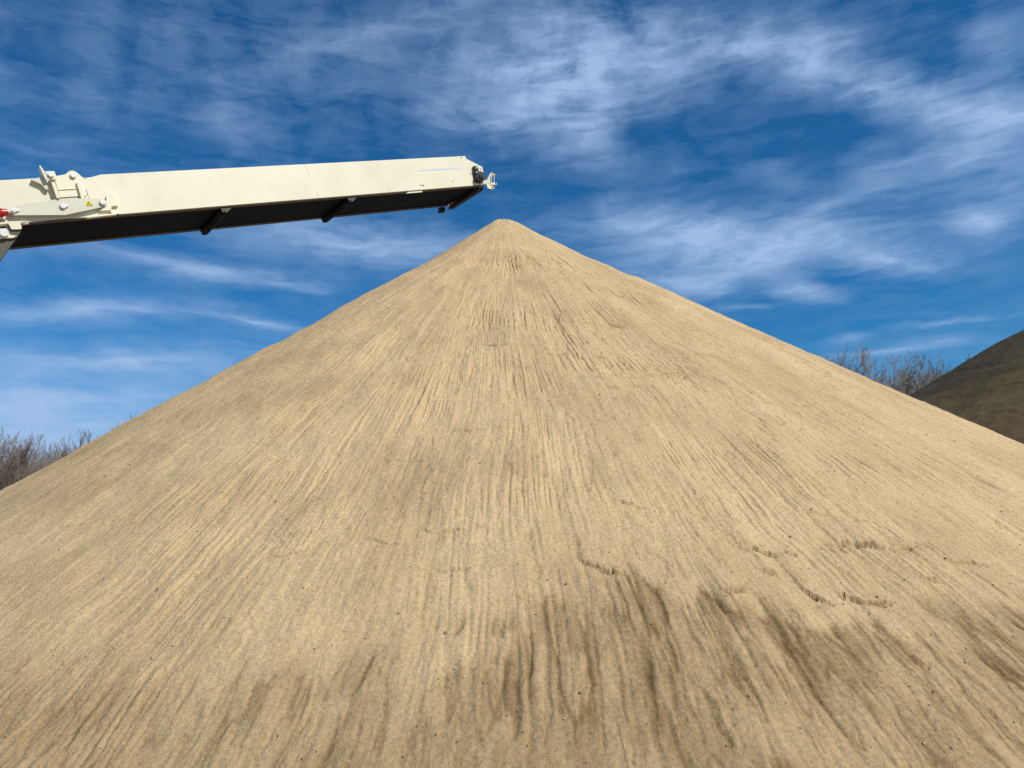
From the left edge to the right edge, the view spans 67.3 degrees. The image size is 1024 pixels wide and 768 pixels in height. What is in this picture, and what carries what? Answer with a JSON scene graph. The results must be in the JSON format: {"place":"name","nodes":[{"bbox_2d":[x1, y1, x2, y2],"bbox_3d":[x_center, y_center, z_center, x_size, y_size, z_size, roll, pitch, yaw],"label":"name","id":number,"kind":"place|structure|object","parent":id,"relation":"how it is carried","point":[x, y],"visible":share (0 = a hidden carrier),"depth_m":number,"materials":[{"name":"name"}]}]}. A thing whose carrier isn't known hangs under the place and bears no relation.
{"place":"outdoors","nodes":[
{"label":"outdoors","id":0,"kind":"place"},
{"bbox_2d":[0,0,1023,465],"label":"sky","id":1,"kind":"structure","parent":0,"point":[857,166],"materials":[{"name":"blue"}]},
{"bbox_3d":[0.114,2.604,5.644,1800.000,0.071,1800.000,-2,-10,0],"label":"ground","id":2,"kind":"structure","parent":0,"visible":0},
{"bbox_2d":[0,430,26,485],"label":"bare tree","id":3,"kind":"object","parent":2,"relation":"on","point":[13,454],"visible":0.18,"depth_m":52.18,"materials":[{"name":"brown plant"}]},
{"bbox_2d":[0,426,27,487],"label":"bare tree","id":4,"kind":"object","parent":2,"relation":"on","point":[2,461],"visible":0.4,"depth_m":50.22,"materials":[{"name":"brown plant"}]},
{"bbox_2d":[0,432,44,489],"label":"bare tree","id":5,"kind":"object","parent":2,"relation":"on","point":[24,459],"visible":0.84,"depth_m":49.22,"materials":[{"name":"brown plant"}]},
{"bbox_2d":[15,448,45,479],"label":"bare tree","id":6,"kind":"object","parent":2,"relation":"on","point":[31,463],"visible":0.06,"depth_m":58.93,"materials":[{"name":"brown plant"}]},
{"bbox_2d":[18,433,59,477],"bbox_3d":[-33.981,7.950,55.398,3.949,9.045,3.965,-9,-12,35],"label":"bare tree","id":7,"kind":"object","parent":2,"relation":"on","point":[42,464],"visible":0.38,"depth_m":56.33,"materials":[{"name":"brown plant"}]},
{"bbox_2d":[29,442,59,464],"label":"bare tree","id":8,"kind":"object","parent":2,"relation":"on","point":[50,451],"visible":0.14,"depth_m":64.68,"materials":[{"name":"brown plant"}]},
{"bbox_2d":[32,445,56,469],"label":"bare tree","id":9,"kind":"object","parent":2,"relation":"on","point":[46,455],"visible":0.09,"depth_m":63.60,"materials":[{"name":"brown plant"}]},
{"bbox_2d":[33,443,77,466],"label":"bare tree","id":10,"kind":"object","parent":2,"relation":"on","point":[52,457],"visible":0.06,"depth_m":60.98,"materials":[{"name":"brown plant"}]},
{"bbox_2d":[53,441,68,459],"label":"bare tree","id":11,"kind":"object","parent":2,"relation":"on","point":[55,446],"visible":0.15,"depth_m":60.26,"materials":[{"name":"brown plant"}]},
{"bbox_2d":[57,434,79,457],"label":"bare tree","id":12,"kind":"object","parent":2,"relation":"on","point":[64,449],"visible":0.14,"depth_m":58.76,"materials":[{"name":"brown plant"}]},
{"bbox_2d":[68,430,89,451],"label":"bare tree","id":13,"kind":"object","parent":2,"relation":"on","point":[82,438],"visible":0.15,"depth_m":52.08,"materials":[{"name":"brown plant"}]},
{"bbox_2d":[0,156,496,260],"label":"belt conveyor","id":14,"kind":"object","parent":2,"relation":"on","point":[49,208],"visible":1,"depth_m":11.32,"materials":[{"name":"white metal"}]},
{"bbox_2d":[0,219,1023,767],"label":"sand pile","id":15,"kind":"object","parent":2,"relation":"on","point":[366,435],"visible":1,"depth_m":5.08,"materials":[{"name":"beige sand"}]},
{"bbox_2d":[6,239,1022,764],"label":"pebbles","id":16,"kind":"object","parent":15,"relation":"on","point":[566,583],"visible":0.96,"depth_m":4.38,"materials":[{"name":"stone"}]},
{"bbox_2d":[806,342,870,371],"bbox_3d":[22.840,3.414,54.956,5.703,12.966,4.930,-3,-10,5],"label":"bare tree","id":17,"kind":"object","parent":2,"relation":"on","point":[842,361],"visible":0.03,"depth_m":55.90,"materials":[{"name":"brown plant"}]},
{"bbox_2d":[824,351,884,384],"bbox_3d":[23.278,3.559,53.249,5.764,12.056,5.579,-5,-10,17],"label":"bare tree","id":18,"kind":"object","parent":2,"relation":"on","point":[850,366],"visible":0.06,"depth_m":53.07,"materials":[{"name":"brown plant"}]},
{"bbox_2d":[848,343,884,382],"bbox_3d":[24.318,2.899,50.998,4.095,12.518,5.331,-2,-10,-1],"label":"bare tree","id":19,"kind":"object","parent":2,"relation":"on","point":[867,370],"visible":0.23,"depth_m":52.42,"materials":[{"name":"brown plant"}]},
{"bbox_2d":[862,360,908,395],"bbox_3d":[28.729,4.102,59.334,5.998,12.547,5.805,-3,-10,2],"label":"bare tree","id":20,"kind":"object","parent":2,"relation":"on","point":[882,375],"visible":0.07,"depth_m":60.46,"materials":[{"name":"brown plant"}]},
{"bbox_2d":[881,353,916,395],"bbox_3d":[28.366,3.884,57.800,5.456,12.497,5.478,-9,-11,33],"label":"bare tree","id":21,"kind":"object","parent":2,"relation":"on","point":[903,383],"visible":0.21,"depth_m":57.84,"materials":[{"name":"brown plant"}]},
{"bbox_2d":[884,367,915,388],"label":"bare tree","id":22,"kind":"object","parent":2,"relation":"on","point":[896,378],"visible":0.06,"depth_m":70.83,"materials":[{"name":"brown plant"}]},
{"bbox_2d":[883,368,928,391],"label":"bare tree","id":23,"kind":"object","parent":2,"relation":"on","point":[895,381],"visible":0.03,"depth_m":65.82,"materials":[{"name":"brown plant"}]},
{"bbox_2d":[896,354,917,394],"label":"bare tree","id":24,"kind":"object","parent":2,"relation":"on","point":[903,376],"visible":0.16,"depth_m":58.78,"materials":[{"name":"brown plant"}]},
{"bbox_2d":[901,374,924,391],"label":"bare tree","id":25,"kind":"object","parent":2,"relation":"on","point":[918,383],"visible":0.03,"depth_m":67.41,"materials":[{"name":"brown plant"}]},
{"bbox_2d":[901,351,931,393],"bbox_3d":[30.046,3.456,54.657,5.324,12.147,5.303,1,-10,-19],"label":"bare tree","id":26,"kind":"object","parent":2,"relation":"on","point":[926,382],"visible":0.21,"depth_m":56.25,"materials":[{"name":"brown plant"}]},
{"bbox_2d":[907,348,944,394],"bbox_3d":[30.414,3.251,53.987,5.237,12.298,4.023,-7,-11,26],"label":"bare tree","id":27,"kind":"object","parent":2,"relation":"on","point":[918,375],"visible":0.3,"depth_m":55.00,"materials":[{"name":"brown plant"}]},
{"bbox_2d":[919,358,949,386],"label":"bare tree","id":28,"kind":"object","parent":2,"relation":"on","point":[929,363],"visible":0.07,"depth_m":58.06,"materials":[{"name":"brown plant"}]},
{"bbox_2d":[910,330,1023,443],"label":"soil mound","id":29,"kind":"object","parent":2,"relation":"on","point":[984,388],"visible":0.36,"depth_m":24.85,"materials":[{"name":"brown soil"}]}
]}

